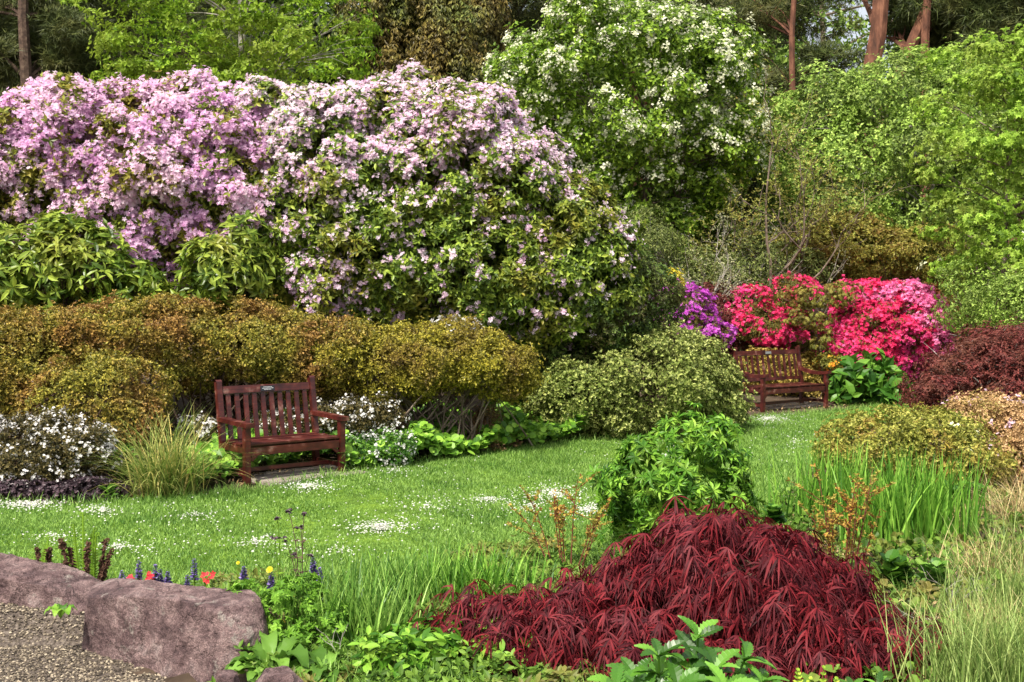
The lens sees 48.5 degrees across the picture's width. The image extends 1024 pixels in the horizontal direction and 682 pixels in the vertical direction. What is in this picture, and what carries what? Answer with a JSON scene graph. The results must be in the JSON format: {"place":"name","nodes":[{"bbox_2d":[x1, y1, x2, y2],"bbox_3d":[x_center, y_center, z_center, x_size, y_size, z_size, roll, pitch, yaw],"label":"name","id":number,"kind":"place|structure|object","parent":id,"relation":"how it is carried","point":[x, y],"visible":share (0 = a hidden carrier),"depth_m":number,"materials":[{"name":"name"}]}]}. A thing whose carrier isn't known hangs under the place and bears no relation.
{"place":"outdoors","nodes":[
{"label":"outdoors","id":0,"kind":"place"},
{"bbox_2d":[0,602,166,681],"bbox_3d":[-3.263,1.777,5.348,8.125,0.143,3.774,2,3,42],"label":"path","id":1,"kind":"structure","parent":0,"point":[57,644],"depth_m":6.72,"materials":[{"name":"gravel"}]},
{"bbox_2d":[44,603,76,618],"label":"weed","id":2,"kind":"object","parent":1,"relation":"on","point":[60,610],"visible":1,"depth_m":6.49,"materials":[{"name":"green plant"}]},
{"bbox_2d":[0,401,912,681],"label":"lawn","id":3,"kind":"structure","parent":0,"point":[378,516],"depth_m":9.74,"materials":[{"name":"green plant"}]},
{"bbox_2d":[250,549,377,594],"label":"grass clump","id":4,"kind":"object","parent":3,"relation":"on","point":[300,565],"visible":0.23,"depth_m":7.24,"materials":[{"name":"plant"}]},
{"bbox_2d":[258,557,449,649],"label":"grass clump","id":5,"kind":"object","parent":3,"relation":"on","point":[362,604],"visible":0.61,"depth_m":6.26,"materials":[{"name":"plant"}]},
{"bbox_2d":[308,536,491,615],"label":"grass clump","id":6,"kind":"object","parent":3,"relation":"on","point":[417,579],"visible":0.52,"depth_m":6.98,"materials":[{"name":"plant"}]},
{"bbox_2d":[0,413,813,564],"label":"daisies","id":7,"kind":"object","parent":3,"relation":"on","point":[27,503],"visible":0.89,"depth_m":10.15,"materials":[{"name":"plant"}]},
{"bbox_2d":[366,535,556,613],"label":"grass clump","id":8,"kind":"object","parent":3,"relation":"on","point":[490,574],"visible":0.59,"depth_m":7.10,"materials":[{"name":"plant"}]},
{"bbox_2d":[585,401,762,552],"bbox_3d":[1.218,1.060,8.487,1.242,1.214,1.228,1,2,24],"label":"monkshood","id":9,"kind":"object","parent":3,"relation":"on","point":[669,475],"visible":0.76,"depth_m":8.27,"materials":[{"name":"green plant"}]},
{"bbox_2d":[0,294,1023,681],"bbox_3d":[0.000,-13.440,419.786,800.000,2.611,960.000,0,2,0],"label":"ground","id":10,"kind":"structure","parent":0,"point":[232,478],"depth_m":13.29,"materials":[{"name":"soil"}]},
{"bbox_2d":[0,409,67,496],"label":"azalea shrub","id":11,"kind":"object","parent":10,"relation":"on","point":[12,453],"visible":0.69,"depth_m":11.22,"materials":[{"name":"white plant"}]},
{"bbox_2d":[0,301,84,459],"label":"azalea shrub","id":12,"kind":"object","parent":10,"relation":"on","point":[13,381],"visible":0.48,"depth_m":12.72,"materials":[{"name":"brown plant"}]},
{"bbox_2d":[34,536,52,561],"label":"fern","id":13,"kind":"object","parent":10,"relation":"on","point":[46,553],"visible":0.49,"depth_m":7.77,"materials":[{"name":"plant"}]},
{"bbox_2d":[0,553,102,614],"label":"boulder","id":14,"kind":"object","parent":10,"relation":"on","point":[26,582],"visible":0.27,"depth_m":7.13,"materials":[{"name":"stone"}]},
{"bbox_2d":[0,473,132,502],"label":"bugle patch","id":15,"kind":"object","parent":10,"relation":"on","point":[65,487],"visible":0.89,"depth_m":10.94,"materials":[{"name":"purple plant"}]},
{"bbox_2d":[5,402,130,486],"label":"azalea shrub","id":16,"kind":"object","parent":10,"relation":"on","point":[86,435],"visible":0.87,"depth_m":11.33,"materials":[{"name":"white plant"}]},
{"bbox_2d":[0,0,160,214],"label":"pine tree","id":17,"kind":"object","parent":10,"relation":"on","point":[59,41],"visible":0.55,"depth_m":31.63,"materials":[{"name":"plant"}]},
{"bbox_2d":[0,207,169,413],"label":"shrub","id":18,"kind":"object","parent":10,"relation":"on","point":[55,258],"visible":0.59,"depth_m":14.36,"materials":[{"name":"green plant"}]},
{"bbox_2d":[58,512,114,580],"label":"fern","id":19,"kind":"object","parent":10,"relation":"on","point":[88,548],"visible":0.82,"depth_m":7.44,"materials":[{"name":"plant"}]},
{"bbox_2d":[1,341,186,475],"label":"azalea shrub","id":20,"kind":"object","parent":10,"relation":"on","point":[129,400],"visible":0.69,"depth_m":12.16,"materials":[{"name":"yellow plant"}]},
{"bbox_2d":[106,442,136,479],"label":"shrub","id":21,"kind":"object","parent":10,"relation":"on","point":[125,464],"visible":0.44,"depth_m":11.90,"materials":[{"name":"green plant"}]},
{"bbox_2d":[8,0,301,87],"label":"pine tree","id":22,"kind":"object","parent":10,"relation":"on","point":[205,5],"visible":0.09,"depth_m":33.61,"materials":[{"name":"green plant"}]},
{"bbox_2d":[58,398,256,498],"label":"sedge tuft","id":23,"kind":"object","parent":10,"relation":"on","point":[163,472],"visible":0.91,"depth_m":11.05,"materials":[{"name":"plant"}]},
{"bbox_2d":[0,65,319,409],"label":"rhododendron","id":24,"kind":"object","parent":10,"relation":"on","point":[65,142],"visible":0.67,"depth_m":15.26,"materials":[{"name":"pink plant"}]},
{"bbox_2d":[81,578,268,681],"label":"boulder","id":25,"kind":"object","parent":10,"relation":"on","point":[196,633],"visible":0.82,"depth_m":6.19,"materials":[{"name":"grey stone"}]},
{"bbox_2d":[0,289,378,443],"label":"azalea shrub","id":26,"kind":"object","parent":10,"relation":"on","point":[263,360],"visible":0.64,"depth_m":13.59,"materials":[{"name":"brown plant"}]},
{"bbox_2d":[173,411,227,444],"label":"azalea shrub","id":27,"kind":"object","parent":10,"relation":"on","point":[209,422],"visible":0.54,"depth_m":12.96,"materials":[{"name":"white plant"}]},
{"bbox_2d":[144,210,284,418],"bbox_3d":[-3.894,-0.249,14.945,1.818,2.953,1.918,0,2,0],"label":"shrub","id":28,"kind":"object","parent":10,"relation":"on","point":[222,263],"visible":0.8,"depth_m":14.58,"materials":[{"name":"green plant"}]},
{"bbox_2d":[56,0,388,323],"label":"tree","id":29,"kind":"object","parent":10,"relation":"on","point":[242,61],"visible":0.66,"depth_m":25.68,"materials":[{"name":"green plant"}]},
{"bbox_2d":[128,0,325,294],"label":"tree","id":30,"kind":"object","parent":10,"relation":"on","point":[275,3],"depth_m":53.64,"materials":[{"name":"green plant"}]},
{"bbox_2d":[189,480,265,496],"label":"grass clump","id":31,"kind":"object","parent":10,"relation":"on","point":[237,489],"visible":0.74,"depth_m":11.14,"materials":[{"name":"plant"}]},
{"bbox_2d":[216,669,239,681],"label":"boulder","id":32,"kind":"object","parent":10,"relation":"on","point":[227,675],"visible":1,"depth_m":5.14,"materials":[{"name":"stone"}]},
{"bbox_2d":[176,408,354,483],"bbox_3d":[-2.882,1.155,13.224,1.907,0.467,4.251,0,2,0],"label":"heart leaf cover","id":33,"kind":"object","parent":10,"relation":"on","point":[270,459],"visible":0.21,"depth_m":12.30,"materials":[{"name":"green plant"}]},
{"bbox_2d":[225,630,309,680],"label":"broad leaved plant","id":34,"kind":"object","parent":10,"relation":"on","point":[286,649],"visible":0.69,"depth_m":5.79,"materials":[{"name":"green plant"}]},
{"bbox_2d":[255,666,303,681],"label":"boulder","id":35,"kind":"object","parent":10,"relation":"on","point":[282,674],"visible":1,"depth_m":5.12,"materials":[{"name":"stone"}]},
{"bbox_2d":[277,508,312,612],"bbox_3d":[-1.321,1.341,6.943,0.220,0.650,0.079,0,2,11],"label":"columbine","id":36,"kind":"object","parent":10,"relation":"on","point":[294,554],"visible":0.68,"depth_m":6.94,"materials":[{"name":"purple plant"}]},
{"bbox_2d":[226,571,366,652],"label":"geranium plant","id":37,"kind":"object","parent":10,"relation":"on","point":[277,597],"visible":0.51,"depth_m":6.18,"materials":[{"name":"green plant"}]},
{"bbox_2d":[238,465,367,486],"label":"paving slab","id":38,"kind":"structure","parent":10,"relation":"on","point":[268,475],"depth_m":12.22,"materials":[{"name":"stone"}]},
{"bbox_2d":[214,375,348,486],"bbox_3d":[-2.490,0.969,12.301,1.222,1.113,0.766,-2,3,-40],"label":"bench","id":39,"kind":"object","parent":38,"relation":"on","point":[245,444],"visible":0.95,"depth_m":12.38,"materials":[{"name":"brown wood"}]},
{"bbox_2d":[290,645,353,681],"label":"broad leaved plant","id":40,"kind":"object","parent":10,"relation":"on","point":[320,655],"visible":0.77,"depth_m":5.75,"materials":[{"name":"green plant"}]},
{"bbox_2d":[250,388,413,456],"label":"azalea shrub","id":41,"kind":"object","parent":10,"relation":"on","point":[360,419],"visible":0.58,"depth_m":13.52,"materials":[{"name":"white plant"}]},
{"bbox_2d":[337,423,418,467],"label":"azalea shrub","id":42,"kind":"object","parent":10,"relation":"on","point":[405,453],"visible":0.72,"depth_m":12.82,"materials":[{"name":"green plant"}]},
{"bbox_2d":[158,531,626,681],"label":"ground cover","id":43,"kind":"object","parent":10,"relation":"on","point":[560,672],"visible":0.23,"depth_m":5.90,"materials":[{"name":"plant"}]},
{"bbox_2d":[277,0,531,279],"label":"tree","id":44,"kind":"object","parent":10,"relation":"on","point":[329,10],"visible":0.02,"depth_m":48.43,"materials":[{"name":"green plant"}]},
{"bbox_2d":[326,0,514,187],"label":"conifer tree","id":45,"kind":"object","parent":10,"relation":"on","point":[419,31],"visible":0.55,"depth_m":29.51,"materials":[{"name":"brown plant"}]},
{"bbox_2d":[297,313,550,456],"bbox_3d":[-1.129,0.549,14.381,3.238,1.813,2.048,0,2,0],"label":"azalea shrub","id":46,"kind":"object","parent":10,"relation":"on","point":[467,360],"visible":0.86,"depth_m":13.89,"materials":[{"name":"yellow plant"}]},
{"bbox_2d":[201,58,652,408],"bbox_3d":[-1.196,-1.450,16.738,6.493,5.388,3.768,0,2,0],"label":"rhododendron","id":47,"kind":"object","parent":10,"relation":"on","point":[510,215],"visible":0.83,"depth_m":15.43,"materials":[{"name":"pink plant"}]},
{"bbox_2d":[348,606,533,680],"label":"leafy plant","id":48,"kind":"object","parent":10,"relation":"on","point":[435,647],"visible":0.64,"depth_m":5.79,"materials":[{"name":"green plant"}]},
{"bbox_2d":[254,527,630,681],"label":"rough grass","id":49,"kind":"structure","parent":10,"relation":"on","point":[437,679],"depth_m":6.07,"materials":[{"name":"plant"}]},
{"bbox_2d":[413,313,483,418],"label":"azalea shrub","id":50,"kind":"object","parent":10,"relation":"on","point":[453,315],"visible":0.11,"depth_m":14.87,"materials":[{"name":"green plant"}]},
{"bbox_2d":[30,397,871,495],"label":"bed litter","id":51,"kind":"object","parent":10,"relation":"on","point":[444,449],"visible":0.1,"depth_m":13.42,"materials":[{"name":"brown plant"}]},
{"bbox_2d":[335,397,589,466],"bbox_3d":[-0.744,1.108,15.016,2.226,0.542,5.381,2,3,44],"label":"heart leaf cover","id":52,"kind":"object","parent":10,"relation":"on","point":[432,439],"visible":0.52,"depth_m":14.20,"materials":[{"name":"green plant"}]},
{"bbox_2d":[466,400,522,450],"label":"shrub","id":53,"kind":"object","parent":10,"relation":"on","point":[495,415],"visible":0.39,"depth_m":14.54,"materials":[{"name":"green plant"}]},
{"bbox_2d":[449,0,627,77],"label":"pine tree","id":54,"kind":"object","parent":10,"relation":"on","point":[517,7],"visible":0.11,"depth_m":34.55,"materials":[{"name":"green plant"}]},
{"bbox_2d":[506,471,612,571],"bbox_3d":[0.327,1.261,7.926,0.746,0.723,0.278,0,2,0],"label":"barberry","id":55,"kind":"object","parent":10,"relation":"on","point":[596,521],"visible":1,"depth_m":7.94,"materials":[{"name":"orange plant"}]},
{"bbox_2d":[480,246,694,415],"bbox_3d":[1.357,-0.081,16.970,3.599,2.851,2.498,-1,2,-31],"label":"shrub","id":56,"kind":"object","parent":10,"relation":"on","point":[661,303],"visible":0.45,"depth_m":16.25,"materials":[{"name":"green plant"}]},
{"bbox_2d":[518,0,707,202],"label":"tree","id":57,"kind":"object","parent":10,"relation":"on","point":[593,87],"visible":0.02,"depth_m":49.47,"materials":[{"name":"green plant"}]},
{"bbox_2d":[482,0,778,357],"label":"tree","id":58,"kind":"object","parent":10,"relation":"on","point":[702,45],"visible":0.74,"depth_m":24.38,"materials":[{"name":"green plant"}]},
{"bbox_2d":[518,317,757,439],"bbox_3d":[1.972,0.527,16.498,2.819,1.763,3.841,1,2,31],"label":"rhododendron","id":59,"kind":"object","parent":10,"relation":"on","point":[711,381],"visible":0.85,"depth_m":15.66,"materials":[{"name":"green plant"}]},
{"bbox_2d":[534,0,807,196],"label":"pine tree","id":60,"kind":"object","parent":10,"relation":"on","point":[718,3],"visible":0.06,"depth_m":35.80,"materials":[{"name":"green plant"}]},
{"bbox_2d":[408,496,966,681],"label":"laceleaf maple","id":61,"kind":"object","parent":10,"relation":"on","point":[768,589],"visible":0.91,"depth_m":5.87,"materials":[{"name":"red plant"}]},
{"bbox_2d":[587,615,789,681],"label":"leafy plant","id":62,"kind":"object","parent":10,"relation":"on","point":[700,667],"visible":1,"depth_m":3.85,"materials":[{"name":"green plant"}]},
{"bbox_2d":[653,278,737,366],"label":"azalea shrub","id":63,"kind":"object","parent":10,"relation":"on","point":[709,319],"visible":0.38,"depth_m":20.09,"materials":[{"name":"purple plant"}]},
{"bbox_2d":[592,0,840,308],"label":"tree","id":64,"kind":"object","parent":10,"relation":"on","point":[663,193],"depth_m":48.96,"materials":[{"name":"green plant"}]},
{"bbox_2d":[684,278,757,359],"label":"flowering shrub","id":65,"kind":"object","parent":10,"relation":"on","point":[724,311],"visible":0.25,"depth_m":22.58,"materials":[{"name":"green plant"}]},
{"bbox_2d":[625,198,841,348],"bbox_3d":[4.499,-1.101,24.267,5.220,3.909,2.802,0,2,0],"label":"shrub","id":66,"kind":"object","parent":10,"relation":"on","point":[664,243],"visible":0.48,"depth_m":23.73,"materials":[{"name":"green plant"}]},
{"bbox_2d":[638,210,851,370],"bbox_3d":[5.164,-0.904,23.832,5.256,3.648,3.764,0,2,0],"label":"shrub","id":67,"kind":"object","parent":10,"relation":"on","point":[724,268],"visible":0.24,"depth_m":23.05,"materials":[{"name":"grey plant"}]},
{"bbox_2d":[760,503,786,526],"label":"leafy plant","id":68,"kind":"object","parent":10,"relation":"on","point":[774,512],"visible":0.53,"depth_m":9.34,"materials":[{"name":"green plant"}]},
{"bbox_2d":[720,271,834,376],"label":"azalea shrub","id":69,"kind":"object","parent":10,"relation":"on","point":[774,331],"visible":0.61,"depth_m":22.19,"materials":[{"name":"pink plant"}]},
{"bbox_2d":[730,345,831,397],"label":"shrub","id":70,"kind":"object","parent":10,"relation":"on","point":[809,377],"visible":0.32,"depth_m":21.82,"materials":[{"name":"brown plant"}]},
{"bbox_2d":[702,0,860,272],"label":"pine tree","id":71,"kind":"object","parent":10,"relation":"on","point":[763,16],"visible":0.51,"depth_m":33.27,"materials":[{"name":"green plant"}]},
{"bbox_2d":[644,0,918,311],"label":"tree","id":72,"kind":"object","parent":10,"relation":"on","point":[780,54],"visible":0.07,"depth_m":40.28,"materials":[{"name":"green plant"}]},
{"bbox_2d":[754,402,822,408],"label":"paving slab","id":73,"kind":"structure","parent":10,"relation":"on","point":[794,404],"depth_m":20.43,"materials":[{"name":"stone"}]},
{"bbox_2d":[732,345,831,412],"bbox_3d":[4.806,0.681,20.258,1.762,1.152,0.772,-1,2,-36],"label":"bench","id":74,"kind":"object","parent":73,"relation":"on","point":[765,390],"visible":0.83,"depth_m":20.39,"materials":[{"name":"brown wood"}]},
{"bbox_2d":[677,52,901,367],"bbox_3d":[6.016,-2.432,24.587,5.806,6.986,4.620,0,2,11],"label":"tree","id":75,"kind":"object","parent":10,"relation":"on","point":[810,226],"visible":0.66,"depth_m":23.39,"materials":[{"name":"green plant"}]},
{"bbox_2d":[772,280,863,396],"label":"flowering shrub","id":76,"kind":"object","parent":10,"relation":"on","point":[839,294],"visible":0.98,"depth_m":21.69,"materials":[{"name":"green plant"}]},
{"bbox_2d":[760,435,893,523],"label":"iris clump","id":77,"kind":"object","parent":10,"relation":"on","point":[813,485],"visible":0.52,"depth_m":9.87,"materials":[{"name":"plant"}]},
{"bbox_2d":[812,351,843,397],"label":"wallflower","id":78,"kind":"object","parent":10,"relation":"on","point":[827,362],"visible":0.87,"depth_m":21.50,"materials":[{"name":"yellow plant"}]},
{"bbox_2d":[786,463,895,569],"bbox_3d":[2.227,1.235,7.739,0.731,0.822,0.374,0,2,0],"label":"barberry","id":79,"kind":"object","parent":10,"relation":"on","point":[847,526],"visible":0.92,"depth_m":7.70,"materials":[{"name":"orange plant"}]},
{"bbox_2d":[695,83,1005,285],"bbox_3d":[11.762,-4.833,39.881,10.963,8.912,6.368,0,2,0],"label":"tree","id":80,"kind":"object","parent":10,"relation":"on","point":[749,194],"visible":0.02,"depth_m":38.80,"materials":[{"name":"plant"}]},
{"bbox_2d":[780,0,934,281],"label":"pine tree","id":81,"kind":"object","parent":10,"relation":"on","point":[877,13],"visible":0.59,"depth_m":33.40,"materials":[{"name":"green plant"}]},
{"bbox_2d":[757,483,960,681],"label":"rough grass","id":82,"kind":"structure","parent":10,"relation":"on","point":[893,590],"depth_m":7.33,"materials":[{"name":"plant"}]},
{"bbox_2d":[763,206,969,318],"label":"shrub","id":83,"kind":"object","parent":10,"relation":"on","point":[907,246],"visible":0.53,"depth_m":24.18,"materials":[{"name":"green plant"}]},
{"bbox_2d":[810,468,932,545],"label":"iris clump","id":84,"kind":"object","parent":10,"relation":"on","point":[844,530],"visible":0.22,"depth_m":8.97,"materials":[{"name":"plant"}]},
{"bbox_2d":[828,346,915,406],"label":"hosta","id":85,"kind":"object","parent":10,"relation":"on","point":[876,385],"visible":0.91,"depth_m":20.84,"materials":[{"name":"green plant"}]},
{"bbox_2d":[806,274,963,386],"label":"azalea shrub","id":86,"kind":"object","parent":10,"relation":"on","point":[857,328],"visible":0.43,"depth_m":21.69,"materials":[{"name":"pink plant"}]},
{"bbox_2d":[749,32,1022,287],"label":"tree","id":87,"kind":"object","parent":10,"relation":"on","point":[853,104],"visible":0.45,"depth_m":25.79,"materials":[{"name":"green plant"}]},
{"bbox_2d":[756,450,1023,681],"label":"bed weeds","id":88,"kind":"object","parent":10,"relation":"on","point":[881,545],"visible":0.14,"depth_m":8.10,"materials":[{"name":"plant"}]},
{"bbox_2d":[879,549,913,586],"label":"leafy plant","id":89,"kind":"object","parent":10,"relation":"on","point":[894,563],"visible":0.91,"depth_m":7.53,"materials":[{"name":"green plant"}]},
{"bbox_2d":[855,278,957,382],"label":"azalea shrub","id":90,"kind":"object","parent":10,"relation":"on","point":[916,291],"visible":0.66,"depth_m":21.82,"materials":[{"name":"pink plant"}]},
{"bbox_2d":[806,442,1015,556],"bbox_3d":[3.081,1.193,8.942,1.520,0.870,1.235,-1,2,-30],"label":"iris clump","id":91,"kind":"object","parent":10,"relation":"on","point":[928,505],"visible":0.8,"depth_m":8.76,"materials":[{"name":"plant"}]},
{"bbox_2d":[806,401,1020,491],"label":"azalea shrub","id":92,"kind":"object","parent":10,"relation":"on","point":[912,430],"visible":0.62,"depth_m":11.33,"materials":[{"name":"yellow plant"}]},
{"bbox_2d":[887,0,972,222],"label":"pine tree","id":93,"kind":"object","parent":10,"relation":"on","point":[925,27],"visible":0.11,"depth_m":32.24,"materials":[{"name":"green plant"}]},
{"bbox_2d":[915,557,950,598],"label":"leafy plant","id":94,"kind":"object","parent":10,"relation":"on","point":[927,568],"visible":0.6,"depth_m":7.30,"materials":[{"name":"green plant"}]},
{"bbox_2d":[862,571,1023,681],"bbox_3d":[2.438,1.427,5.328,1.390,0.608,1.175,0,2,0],"label":"ornamental grass","id":95,"kind":"object","parent":10,"relation":"on","point":[999,674],"depth_m":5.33,"materials":[{"name":"plant"}]},
{"bbox_2d":[869,0,1023,324],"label":"pine tree","id":96,"kind":"object","parent":10,"relation":"on","point":[965,18],"visible":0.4,"depth_m":32.14,"materials":[{"name":"green plant"}]},
{"bbox_2d":[884,19,1023,380],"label":"maple tree","id":97,"kind":"object","parent":10,"relation":"on","point":[1005,77],"visible":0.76,"depth_m":20.20,"materials":[{"name":"green plant"}]},
{"bbox_2d":[884,576,1023,629],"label":"dry grass","id":98,"kind":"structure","parent":10,"relation":"on","point":[960,600],"depth_m":6.55,"materials":[{"name":"plant"}]},
{"bbox_2d":[887,320,1023,427],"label":"maple tree","id":99,"kind":"object","parent":10,"relation":"on","point":[993,351],"visible":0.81,"depth_m":15.95,"materials":[{"name":"red plant"}]},
{"bbox_2d":[895,537,1023,631],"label":"ornamental grass","id":100,"kind":"object","parent":10,"relation":"on","point":[1004,587],"depth_m":6.58,"materials":[{"name":"plant"}]},
{"bbox_2d":[907,515,1023,591],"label":"dry grass","id":101,"kind":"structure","parent":10,"relation":"on","point":[975,548],"depth_m":7.56,"materials":[{"name":"plant"}]},
{"bbox_2d":[922,279,1015,386],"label":"shrub","id":102,"kind":"object","parent":10,"relation":"on","point":[936,289],"visible":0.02,"depth_m":23.65,"materials":[{"name":"green plant"}]},
{"bbox_2d":[927,252,1023,382],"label":"shrub","id":103,"kind":"object","parent":10,"relation":"on","point":[992,310],"visible":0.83,"depth_m":19.48,"materials":[{"name":"green plant"}]},
{"bbox_2d":[935,497,1023,580],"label":"ornamental grass","id":104,"kind":"object","parent":10,"relation":"on","point":[1007,545],"depth_m":7.59,"materials":[{"name":"plant"}]},
{"bbox_2d":[939,387,1023,486],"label":"shrub","id":105,"kind":"object","parent":10,"relation":"on","point":[1007,412],"visible":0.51,"depth_m":12.24,"materials":[{"name":"beige plant"}]},
{"bbox_2d":[954,457,1023,523],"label":"dry grass","id":106,"kind":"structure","parent":10,"relation":"on","point":[1020,506],"depth_m":9.56,"materials":[{"name":"plant"}]},
{"bbox_2d":[321,0,893,83],"label":"sky","id":107,"kind":"structure","parent":0,"point":[862,11],"materials":[{"name":"white"}]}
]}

